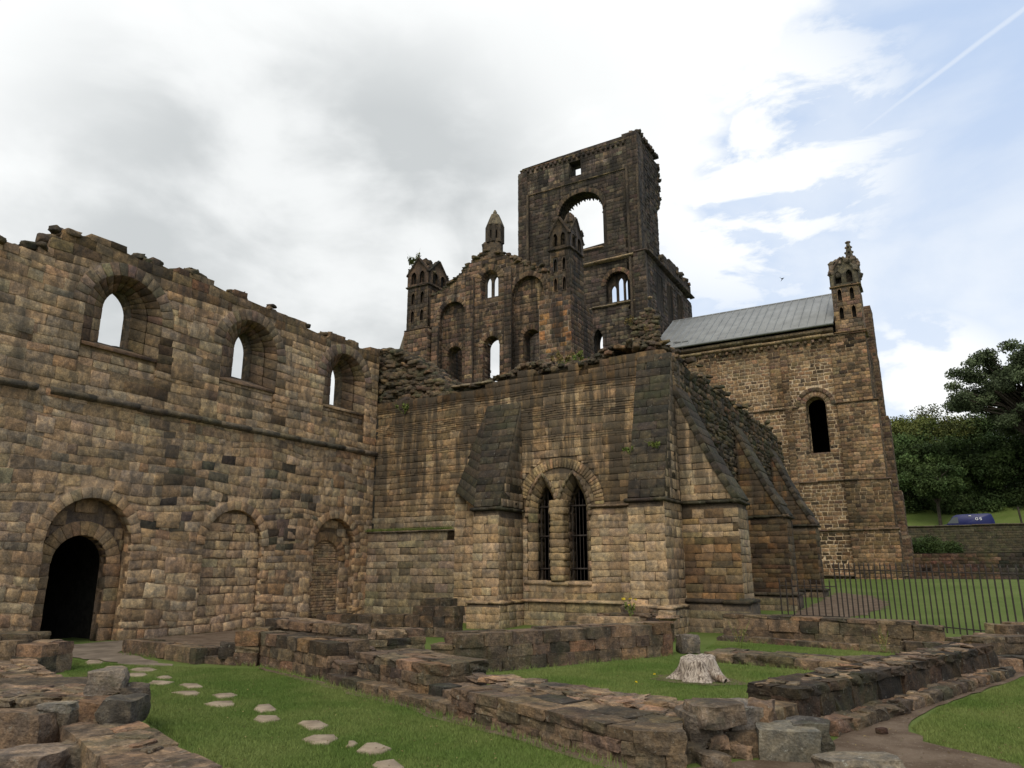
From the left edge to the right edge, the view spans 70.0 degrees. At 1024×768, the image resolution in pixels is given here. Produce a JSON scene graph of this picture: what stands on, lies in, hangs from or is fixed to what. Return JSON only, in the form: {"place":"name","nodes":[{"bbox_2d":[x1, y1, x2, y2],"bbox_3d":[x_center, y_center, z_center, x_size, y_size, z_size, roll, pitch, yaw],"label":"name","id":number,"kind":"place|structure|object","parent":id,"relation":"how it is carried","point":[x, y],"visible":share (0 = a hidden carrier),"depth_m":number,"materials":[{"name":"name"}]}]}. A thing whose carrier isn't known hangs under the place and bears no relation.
{"place":"outdoors","nodes":[
{"label":"outdoors","id":0,"kind":"place"},
{"bbox_2d":[64,659,620,767],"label":"lawn grass","id":1,"kind":"structure","parent":0,"point":[176,673],"depth_m":8.09,"materials":[{"name":"plant"}]},
{"bbox_2d":[0,0,1023,434],"label":"sky","id":2,"kind":"structure","parent":0,"point":[294,155],"materials":[{"name":"white"}]},
{"bbox_2d":[49,478,1023,767],"bbox_3d":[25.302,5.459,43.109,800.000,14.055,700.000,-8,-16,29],"label":"ground","id":3,"kind":"structure","parent":0,"point":[1007,514],"depth_m":20.98,"materials":[{"name":"green plant"}]},
{"bbox_2d":[0,631,73,672],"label":"foundation wall","id":4,"kind":"structure","parent":3,"relation":"on","point":[53,655],"depth_m":12.37,"materials":[{"name":"stone"}]},
{"bbox_2d":[0,677,117,707],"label":"foundation wall","id":5,"kind":"structure","parent":3,"relation":"on","point":[20,692],"depth_m":8.10,"materials":[{"name":"stone"}]},
{"bbox_2d":[83,666,129,695],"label":"stone block","id":6,"kind":"structure","parent":5,"relation":"on","point":[106,681],"depth_m":7.72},
{"bbox_2d":[86,659,103,664],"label":"stepping stone","id":7,"kind":"object","parent":3,"relation":"on","point":[90,662],"visible":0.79,"depth_m":13.78,"materials":[{"name":"stone"}]},
{"bbox_2d":[0,658,221,767],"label":"foundation wall","id":8,"kind":"structure","parent":3,"relation":"on","point":[138,744],"depth_m":6.32,"materials":[{"name":"stone"}]},
{"bbox_2d":[36,701,79,713],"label":"stone block","id":9,"kind":"structure","parent":8,"relation":"on","point":[62,707],"depth_m":6.61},
{"bbox_2d":[78,695,110,722],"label":"stone block","id":10,"kind":"structure","parent":8,"relation":"on","point":[88,707],"depth_m":7.25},
{"bbox_2d":[95,693,150,724],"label":"stone block","id":11,"kind":"structure","parent":8,"relation":"on","point":[125,709],"depth_m":7.15,"materials":[{"name":"stone"}]},
{"bbox_2d":[118,682,150,699],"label":"stone block","id":12,"kind":"structure","parent":8,"relation":"on","point":[135,687],"depth_m":7.86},
{"bbox_2d":[72,640,172,666],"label":"worn paving","id":13,"kind":"structure","parent":3,"relation":"on","point":[106,651],"depth_m":14.99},
{"bbox_2d":[130,673,146,676],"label":"stepping stone","id":14,"kind":"object","parent":3,"relation":"on","point":[136,674],"visible":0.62,"depth_m":12.07,"materials":[{"name":"stone"}]},
{"bbox_2d":[130,667,153,671],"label":"stepping stone","id":15,"kind":"object","parent":3,"relation":"on","point":[144,669],"visible":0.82,"depth_m":12.68,"materials":[{"name":"stone"}]},
{"bbox_2d":[149,680,173,685],"bbox_3d":[-5.424,4.616,11.245,0.550,0.050,0.324,-8,-16,29],"label":"stepping stone","id":16,"kind":"object","parent":3,"relation":"on","point":[158,682],"visible":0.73,"depth_m":11.22,"materials":[{"name":"stone"}]},
{"bbox_2d":[157,675,172,679],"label":"stepping stone","id":17,"kind":"object","parent":3,"relation":"on","point":[164,676],"visible":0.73,"depth_m":11.74,"materials":[{"name":"stone"}]},
{"bbox_2d":[122,638,232,664],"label":"stone kerb","id":18,"kind":"structure","parent":3,"relation":"on","point":[189,652],"depth_m":14.13,"materials":[{"name":"stone"}]},
{"bbox_2d":[218,641,234,658],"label":"stone block","id":19,"kind":"structure","parent":18,"relation":"on","point":[226,650],"depth_m":13.48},
{"bbox_2d":[172,691,199,695],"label":"stepping stone","id":20,"kind":"object","parent":3,"relation":"on","point":[188,693],"visible":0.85,"depth_m":10.30,"materials":[{"name":"stone"}]},
{"bbox_2d":[0,225,379,640],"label":"ruined range wall","id":21,"kind":"structure","parent":3,"relation":"on","point":[164,472],"depth_m":19.91,"materials":[{"name":"stone"}]},
{"bbox_2d":[73,263,173,380],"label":"arched window","id":22,"kind":"structure","parent":21,"relation":"in","point":[131,285],"depth_m":19.54,"materials":[{"name":"stone"}]},
{"bbox_2d":[214,309,285,408],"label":"arched window","id":23,"kind":"structure","parent":21,"relation":"in","point":[251,327],"depth_m":23.10,"materials":[{"name":"stone"}]},
{"bbox_2d":[318,344,371,429],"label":"arched window","id":24,"kind":"structure","parent":21,"relation":"in","point":[339,359],"depth_m":26.78,"materials":[{"name":"stone"}]},
{"bbox_2d":[179,683,202,687],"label":"stepping stone","id":25,"kind":"object","parent":3,"relation":"on","point":[191,685],"visible":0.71,"depth_m":10.93,"materials":[{"name":"stone"}]},
{"bbox_2d":[150,630,244,646],"bbox_3d":[-6.000,6.880,20.322,4.204,0.050,9.800,-8,-16,29],"label":"earth strip","id":26,"kind":"object","parent":3,"relation":"on","point":[214,638],"visible":0.12,"depth_m":18.49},
{"bbox_2d":[205,701,234,706],"bbox_3d":[-3.793,4.162,9.462,0.355,0.050,0.455,7,-16,-27],"label":"stepping stone","id":27,"kind":"object","parent":3,"relation":"on","point":[220,703],"visible":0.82,"depth_m":9.46,"materials":[{"name":"stone"}]},
{"bbox_2d":[212,693,235,698],"bbox_3d":[-3.967,4.325,10.102,0.275,0.050,0.391,11,-18,-37],"label":"stepping stone","id":28,"kind":"object","parent":3,"relation":"on","point":[220,695],"visible":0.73,"depth_m":10.06,"materials":[{"name":"stone"}]},
{"bbox_2d":[233,626,276,665],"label":"stone pier","id":29,"kind":"structure","parent":3,"relation":"on","point":[247,645],"depth_m":13.39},
{"bbox_2d":[254,704,275,712],"bbox_3d":[-3.121,4.089,9.172,0.248,0.050,0.530,8,-16,-28],"label":"stepping stone","id":30,"kind":"object","parent":3,"relation":"on","point":[262,707],"visible":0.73,"depth_m":9.12,"materials":[{"name":"stone"}]},
{"bbox_2d":[254,715,279,722],"bbox_3d":[-2.882,3.928,8.540,0.287,0.050,0.453,8,-16,-28],"label":"stepping stone","id":31,"kind":"object","parent":3,"relation":"on","point":[262,718],"visible":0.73,"depth_m":8.51,"materials":[{"name":"stone"}]},
{"bbox_2d":[299,720,327,730],"bbox_3d":[-2.225,3.841,8.198,0.255,0.050,0.543,9,-17,-32],"label":"stepping stone","id":32,"kind":"object","parent":3,"relation":"on","point":[313,724],"visible":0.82,"depth_m":8.18,"materials":[{"name":"stone"}]},
{"bbox_2d":[259,617,371,680],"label":"foundation wall","id":33,"kind":"structure","parent":3,"relation":"on","point":[308,647],"depth_m":12.52,"materials":[{"name":"stone"}]},
{"bbox_2d":[302,734,337,744],"bbox_3d":[-1.970,3.662,7.492,0.349,0.050,0.442,7,-16,-25],"label":"stepping stone","id":34,"kind":"object","parent":3,"relation":"on","point":[320,738],"visible":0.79,"depth_m":7.50,"materials":[{"name":"stone"}]},
{"bbox_2d":[346,740,356,747],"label":"stepping stone","id":35,"kind":"object","parent":3,"relation":"on","point":[352,742],"visible":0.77,"depth_m":7.28,"materials":[{"name":"stone"}]},
{"bbox_2d":[356,742,391,755],"bbox_3d":[-1.325,3.566,7.111,0.312,0.050,0.470,-1,-14,5],"label":"stepping stone","id":36,"kind":"object","parent":3,"relation":"on","point":[372,747],"visible":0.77,"depth_m":7.08,"materials":[{"name":"stone"}]},
{"bbox_2d":[372,759,403,767],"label":"stepping stone","id":37,"kind":"object","parent":3,"relation":"on","point":[392,763],"visible":1,"depth_m":6.50,"materials":[{"name":"stone"}]},
{"bbox_2d":[316,597,464,637],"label":"foundation wall","id":38,"kind":"structure","parent":3,"relation":"on","point":[435,616],"depth_m":19.26,"materials":[{"name":"stone"}]},
{"bbox_2d":[368,627,425,651],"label":"foundation wall","id":39,"kind":"structure","parent":3,"relation":"on","point":[387,638],"depth_m":14.89,"materials":[{"name":"stone"}]},
{"bbox_2d":[326,648,488,717],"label":"foundation pier","id":40,"kind":"structure","parent":3,"relation":"on","point":[427,679],"depth_m":9.99,"materials":[{"name":"stone"}]},
{"bbox_2d":[454,350,490,382],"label":"transept side wall","id":41,"kind":"structure","parent":3,"relation":"on","point":[458,367],"depth_m":54.85,"materials":[{"name":"stone"}]},
{"bbox_2d":[400,210,593,383],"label":"transept gable","id":42,"kind":"structure","parent":3,"relation":"on","point":[447,319],"depth_m":47.16,"materials":[{"name":"stone"}]},
{"bbox_2d":[407,252,420,265],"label":"buddleia bush","id":43,"kind":"object","parent":42,"relation":"on","point":[411,261],"visible":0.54,"depth_m":52.16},
{"bbox_2d":[481,270,498,299],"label":"gable window","id":44,"kind":"structure","parent":42,"relation":"in","point":[491,274],"depth_m":48.40,"materials":[{"name":"stone"}]},
{"bbox_2d":[123,639,898,767],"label":"grass tufts","id":45,"kind":"object","parent":3,"relation":"on","point":[437,712],"visible":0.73,"depth_m":9.28,"materials":[{"name":"plant"}]},
{"bbox_2d":[430,621,672,672],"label":"foundation wall","id":46,"kind":"structure","parent":3,"relation":"on","point":[526,648],"depth_m":13.42,"materials":[{"name":"stone"}]},
{"bbox_2d":[84,667,1023,765],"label":"fallen leaves","id":47,"kind":"object","parent":3,"relation":"on","point":[516,747],"visible":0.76,"depth_m":7.94,"materials":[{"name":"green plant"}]},
{"bbox_2d":[450,672,687,767],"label":"foundation wall","id":48,"kind":"structure","parent":3,"relation":"on","point":[641,730],"depth_m":7.47,"materials":[{"name":"stone"}]},
{"bbox_2d":[364,338,828,637],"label":"chapter house","id":49,"kind":"structure","parent":3,"relation":"on","point":[547,498],"depth_m":23.15,"materials":[{"name":"stone"}]},
{"bbox_2d":[393,403,408,413],"bbox_3d":[-3.810,0.856,26.777,0.968,0.535,0.769,-12,-18,38],"label":"wall plant","id":50,"kind":"object","parent":49,"relation":"attached to","point":[405,408],"depth_m":26.59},
{"bbox_2d":[365,526,453,531],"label":"stone string course","id":51,"kind":"structure","parent":49,"relation":"on","point":[418,528],"depth_m":25.08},
{"bbox_2d":[525,472,556,580],"bbox_3d":[1.119,4.558,23.238,1.200,3.426,0.826,-8,-16,29],"label":"lancet window","id":52,"kind":"structure","parent":49,"relation":"in","point":[536,559],"depth_m":23.33,"materials":[{"name":"stone"}]},
{"bbox_2d":[545,349,574,363],"bbox_3d":[1.658,-0.917,24.506,1.064,0.555,0.955,3,-15,-12],"label":"wall plant","id":53,"kind":"object","parent":49,"relation":"attached to","point":[568,358],"depth_m":24.52,"materials":[{"name":"green plant"}]},
{"bbox_2d":[557,470,591,581],"bbox_3d":[2.068,4.422,22.699,1.200,3.426,0.822,-8,-16,29],"label":"lancet window","id":54,"kind":"structure","parent":49,"relation":"in","point":[571,495],"depth_m":22.78,"materials":[{"name":"stone"}]},
{"bbox_2d":[567,350,588,361],"bbox_3d":[2.007,-0.852,24.444,1.403,0.497,1.352,-8,-16,29],"label":"wall plant","id":55,"kind":"object","parent":49,"relation":"attached to","point":[580,352],"depth_m":24.21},
{"bbox_2d":[620,446,633,453],"bbox_3d":[3.346,1.873,20.857,0.366,0.250,0.477,-8,-16,29],"label":"wall plant","id":56,"kind":"object","parent":49,"relation":"attached to","point":[626,449],"depth_m":20.83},
{"bbox_2d":[648,441,659,448],"bbox_3d":[4.019,1.695,20.521,0.547,0.230,0.400,7,-16,-27],"label":"wall plant","id":57,"kind":"object","parent":49,"relation":"attached to","point":[653,444],"depth_m":20.44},
{"bbox_2d":[566,605,682,640],"bbox_3d":[2.735,6.017,18.183,2.820,0.890,3.001,-1,-14,3],"label":"slab pile","id":58,"kind":"object","parent":3,"relation":"on","point":[643,613],"visible":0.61,"depth_m":17.58,"materials":[{"name":"stone"}]},
{"bbox_2d":[622,598,636,616],"bbox_3d":[2.995,5.664,18.564,0.419,0.466,0.278,-8,-16,29],"label":"ragwort","id":59,"kind":"object","parent":58,"relation":"on","point":[626,608],"visible":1,"depth_m":18.55,"materials":[{"name":"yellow plant"}]},
{"bbox_2d":[486,656,813,700],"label":"lawn grass","id":60,"kind":"structure","parent":3,"relation":"on","point":[639,666],"depth_m":11.86,"materials":[{"name":"plant"}]},
{"bbox_2d":[675,634,699,653],"bbox_3d":[3.704,5.489,15.418,0.458,0.412,0.429,1,-14,-5],"label":"stone block","id":61,"kind":"object","parent":3,"relation":"on","point":[687,643],"depth_m":15.24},
{"bbox_2d":[686,741,705,764],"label":"stone block","id":62,"kind":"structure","parent":3,"relation":"on","point":[693,748],"depth_m":6.61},
{"bbox_2d":[651,674,746,684],"bbox_3d":[2.994,4.677,11.558,1.646,0.001,1.034,-8,-16,29],"label":"earth ring","id":63,"kind":"object","parent":3,"relation":"on","point":[663,678],"visible":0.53,"depth_m":11.37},
{"bbox_2d":[666,653,730,682],"bbox_3d":[2.974,4.488,11.555,0.796,0.393,0.912,7,-16,-27],"label":"tree stump","id":64,"kind":"object","parent":63,"relation":"on","point":[700,668],"visible":0.98,"depth_m":11.38,"materials":[{"name":"grey wood"}]},
{"bbox_2d":[695,749,731,767],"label":"stone block","id":65,"kind":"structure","parent":3,"relation":"on","point":[705,758],"depth_m":6.45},
{"bbox_2d":[720,740,738,758],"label":"stone block","id":66,"kind":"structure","parent":3,"relation":"on","point":[730,752],"depth_m":6.78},
{"bbox_2d":[692,697,784,759],"bbox_3d":[2.277,3.604,7.591,1.360,0.339,2.088,-5,-15,17],"label":"rubble heap","id":67,"kind":"object","parent":3,"relation":"on","point":[746,748],"visible":0.27,"depth_m":6.78,"materials":[{"name":"stone"}]},
{"bbox_2d":[674,707,723,747],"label":"stone block","id":68,"kind":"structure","parent":67,"relation":"on","point":[694,734],"depth_m":6.77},
{"bbox_2d":[682,698,746,730],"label":"stone block","id":69,"kind":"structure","parent":68,"relation":"on","point":[715,714],"depth_m":6.78,"materials":[{"name":"stone"}]},
{"bbox_2d":[727,698,763,729],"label":"stone block","id":70,"kind":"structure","parent":67,"relation":"on","point":[754,714],"depth_m":7.01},
{"bbox_2d":[747,697,777,722],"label":"stone block","id":71,"kind":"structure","parent":67,"relation":"on","point":[768,707],"depth_m":7.08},
{"bbox_2d":[728,620,749,646],"bbox_3d":[5.047,5.600,16.348,0.462,0.601,0.535,-8,-16,29],"label":"dead weed","id":72,"kind":"object","parent":3,"relation":"on","point":[738,643],"visible":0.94,"depth_m":16.31,"materials":[{"name":"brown plant"}]},
{"bbox_2d":[660,241,916,578],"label":"presbytery","id":73,"kind":"structure","parent":3,"relation":"on","point":[803,375],"depth_m":47.82,"materials":[{"name":"stone"}]},
{"bbox_2d":[518,129,694,373],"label":"crossing tower","id":74,"kind":"structure","parent":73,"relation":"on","point":[619,179],"depth_m":58.86,"materials":[{"name":"stone"}]},
{"bbox_2d":[605,271,626,303],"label":"clerestory window","id":75,"kind":"structure","parent":74,"relation":"in","point":[614,282],"depth_m":57.45,"materials":[{"name":"stone"}]},
{"bbox_2d":[624,315,633,324],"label":"wall plant","id":76,"kind":"object","parent":74,"relation":"attached to","point":[630,319],"depth_m":54.82,"materials":[{"name":"green plant"}]},
{"bbox_2d":[704,647,882,670],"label":"foundation kerb","id":77,"kind":"structure","parent":3,"relation":"on","point":[785,659],"depth_m":13.24,"materials":[{"name":"stone"}]},
{"bbox_2d":[706,640,894,655],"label":"lawn grass","id":78,"kind":"structure","parent":3,"relation":"on","point":[755,647],"depth_m":15.92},
{"bbox_2d":[778,579,839,616],"bbox_3d":[9.003,6.578,22.181,1.720,1.318,0.066,-11,-18,36],"label":"iron railing","id":79,"kind":"object","parent":3,"relation":"on","point":[810,586],"visible":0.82,"depth_m":22.19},
{"bbox_2d":[716,613,952,652],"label":"foundation wall","id":80,"kind":"structure","parent":3,"relation":"on","point":[847,633],"depth_m":16.76,"materials":[{"name":"stone"}]},
{"bbox_2d":[793,593,888,616],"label":"bare earth","id":81,"kind":"structure","parent":3,"relation":"on","point":[828,607],"depth_m":26.26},
{"bbox_2d":[745,642,1015,736],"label":"foundation wall","id":82,"kind":"structure","parent":3,"relation":"on","point":[844,698],"depth_m":9.07,"materials":[{"name":"stone"}]},
{"bbox_2d":[871,625,889,650],"bbox_3d":[7.284,5.006,14.381,0.480,0.485,0.177,11,-18,-38],"label":"dead weed","id":83,"kind":"object","parent":3,"relation":"on","point":[882,640],"visible":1,"depth_m":14.38,"materials":[{"name":"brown plant"}]},
{"bbox_2d":[892,430,936,462],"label":"tree","id":84,"kind":"object","parent":3,"relation":"on","point":[900,439],"visible":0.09,"depth_m":97.29,"materials":[{"name":"green plant"}]},
{"bbox_2d":[894,442,943,497],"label":"tree","id":85,"kind":"object","parent":3,"relation":"on","point":[907,462],"visible":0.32,"depth_m":90.62,"materials":[{"name":"green plant"}]},
{"bbox_2d":[890,403,950,439],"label":"tree","id":86,"kind":"object","parent":3,"relation":"on","point":[901,425],"visible":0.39,"depth_m":103.68,"materials":[{"name":"green plant"}]},
{"bbox_2d":[912,537,930,552],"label":"bush","id":87,"kind":"object","parent":3,"relation":"on","point":[915,549],"visible":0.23,"depth_m":60.69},
{"bbox_2d":[833,562,1023,634],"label":"iron railing","id":88,"kind":"object","parent":3,"relation":"on","point":[931,572],"visible":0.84,"depth_m":19.09,"materials":[{"name":"metal"}]},
{"bbox_2d":[914,535,946,552],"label":"bush","id":89,"kind":"object","parent":3,"relation":"on","point":[934,546],"visible":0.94,"depth_m":59.43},
{"bbox_2d":[897,463,967,524],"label":"tree","id":90,"kind":"object","parent":3,"relation":"on","point":[927,485],"visible":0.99,"depth_m":84.70,"materials":[{"name":"green plant"}]},
{"bbox_2d":[896,435,984,491],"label":"tree","id":91,"kind":"object","parent":3,"relation":"on","point":[929,451],"visible":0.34,"depth_m":90.28,"materials":[{"name":"green plant"}]},
{"bbox_2d":[906,413,980,443],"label":"tree","id":92,"kind":"object","parent":3,"relation":"on","point":[943,427],"visible":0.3,"depth_m":97.68,"materials":[{"name":"green plant"}]},
{"bbox_2d":[939,540,964,552],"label":"bush","id":93,"kind":"object","parent":3,"relation":"on","point":[954,547],"visible":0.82,"depth_m":60.51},
{"bbox_2d":[901,482,1023,514],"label":"undergrowth","id":94,"kind":"object","parent":3,"relation":"on","point":[974,500],"visible":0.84,"depth_m":87.56,"materials":[{"name":"plant"}]},
{"bbox_2d":[908,523,1023,552],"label":"retaining wall","id":95,"kind":"structure","parent":3,"relation":"on","point":[994,537],"depth_m":63.05,"materials":[{"name":"stone"}]},
{"bbox_2d":[914,552,1023,579],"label":"boundary wall","id":96,"kind":"structure","parent":3,"relation":"on","point":[988,560],"depth_m":50.74,"materials":[{"name":"stone"}]},
{"bbox_2d":[932,430,1023,490],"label":"tree","id":97,"kind":"object","parent":3,"relation":"on","point":[971,444],"visible":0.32,"depth_m":91.26,"materials":[{"name":"green plant"}]},
{"bbox_2d":[950,411,1008,441],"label":"tree","id":98,"kind":"object","parent":3,"relation":"on","point":[985,426],"visible":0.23,"depth_m":96.94,"materials":[{"name":"green plant"}]},
{"bbox_2d":[942,338,1023,436],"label":"tree","id":99,"kind":"object","parent":3,"relation":"on","point":[1001,388],"visible":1,"depth_m":84.79,"materials":[{"name":"green plant"}]},
{"bbox_2d":[945,621,1023,671],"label":"foundation wall","id":100,"kind":"structure","parent":3,"relation":"on","point":[1005,640],"depth_m":13.41,"materials":[{"name":"stone"}]},
{"bbox_2d":[965,440,1023,489],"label":"tree","id":101,"kind":"object","parent":3,"relation":"on","point":[993,471],"visible":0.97,"depth_m":87.55,"materials":[{"name":"green plant"}]},
{"bbox_2d":[985,426,1023,465],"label":"tree","id":102,"kind":"object","parent":3,"relation":"on","point":[1019,436],"visible":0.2,"depth_m":90.41,"materials":[{"name":"green plant"}]},
{"bbox_2d":[259,667,1023,767],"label":"earth path","id":103,"kind":"structure","parent":0,"point":[913,748],"depth_m":7.15,"materials":[{"name":"soil"}]},
{"bbox_2d":[755,720,821,762],"bbox_3d":[2.587,3.345,6.846,0.576,0.312,0.447,-4,-15,14],"label":"stone block","id":104,"kind":"object","parent":103,"relation":"on","point":[784,740],"depth_m":6.66,"materials":[{"name":"stone"}]},
{"bbox_2d":[785,715,835,752],"bbox_3d":[2.841,3.345,6.984,0.391,0.286,0.444,-3,-15,11],"label":"stone block","id":105,"kind":"object","parent":103,"relation":"on","point":[822,725],"depth_m":6.81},
{"bbox_2d":[811,751,905,767],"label":"stone block","id":106,"kind":"object","parent":103,"relation":"on","point":[847,759],"depth_m":6.08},
{"bbox_2d":[875,727,887,734],"bbox_3d":[3.931,3.690,7.769,0.126,0.078,0.090,3,-14,-10],"label":"stone block","id":107,"kind":"object","parent":103,"relation":"on","point":[881,730],"depth_m":7.74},
{"bbox_2d":[911,676,1023,766],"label":"lawn grass","id":108,"kind":"structure","parent":0,"point":[1012,691],"depth_m":8.21,"materials":[{"name":"plant"}]},
{"label":"road","id":109,"kind":"structure","parent":0,"visible":0},
{"bbox_2d":[945,513,994,524],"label":"parked van","id":110,"kind":"object","parent":109,"relation":"on","point":[971,519],"visible":0.41,"depth_m":76.25,"materials":[{"name":"blue paint"}]},
{"label":"earth floor","id":111,"kind":"structure","parent":0,"visible":0},
{"bbox_2d":[0,705,59,749],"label":"stone block","id":112,"kind":"structure","parent":111,"relation":"on","point":[25,725],"depth_m":6.89,"materials":[{"name":"stone"}]},
{"bbox_2d":[0,743,71,767],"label":"stone block","id":113,"kind":"structure","parent":111,"relation":"on","point":[49,755],"depth_m":6.12,"materials":[{"name":"stone"}]},
{"bbox_2d":[56,699,80,742],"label":"stone block","id":114,"kind":"structure","parent":111,"relation":"on","point":[67,718],"depth_m":7.11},
{"bbox_2d":[60,739,79,767],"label":"stone block","id":115,"kind":"structure","parent":111,"relation":"on","point":[73,760],"depth_m":6.32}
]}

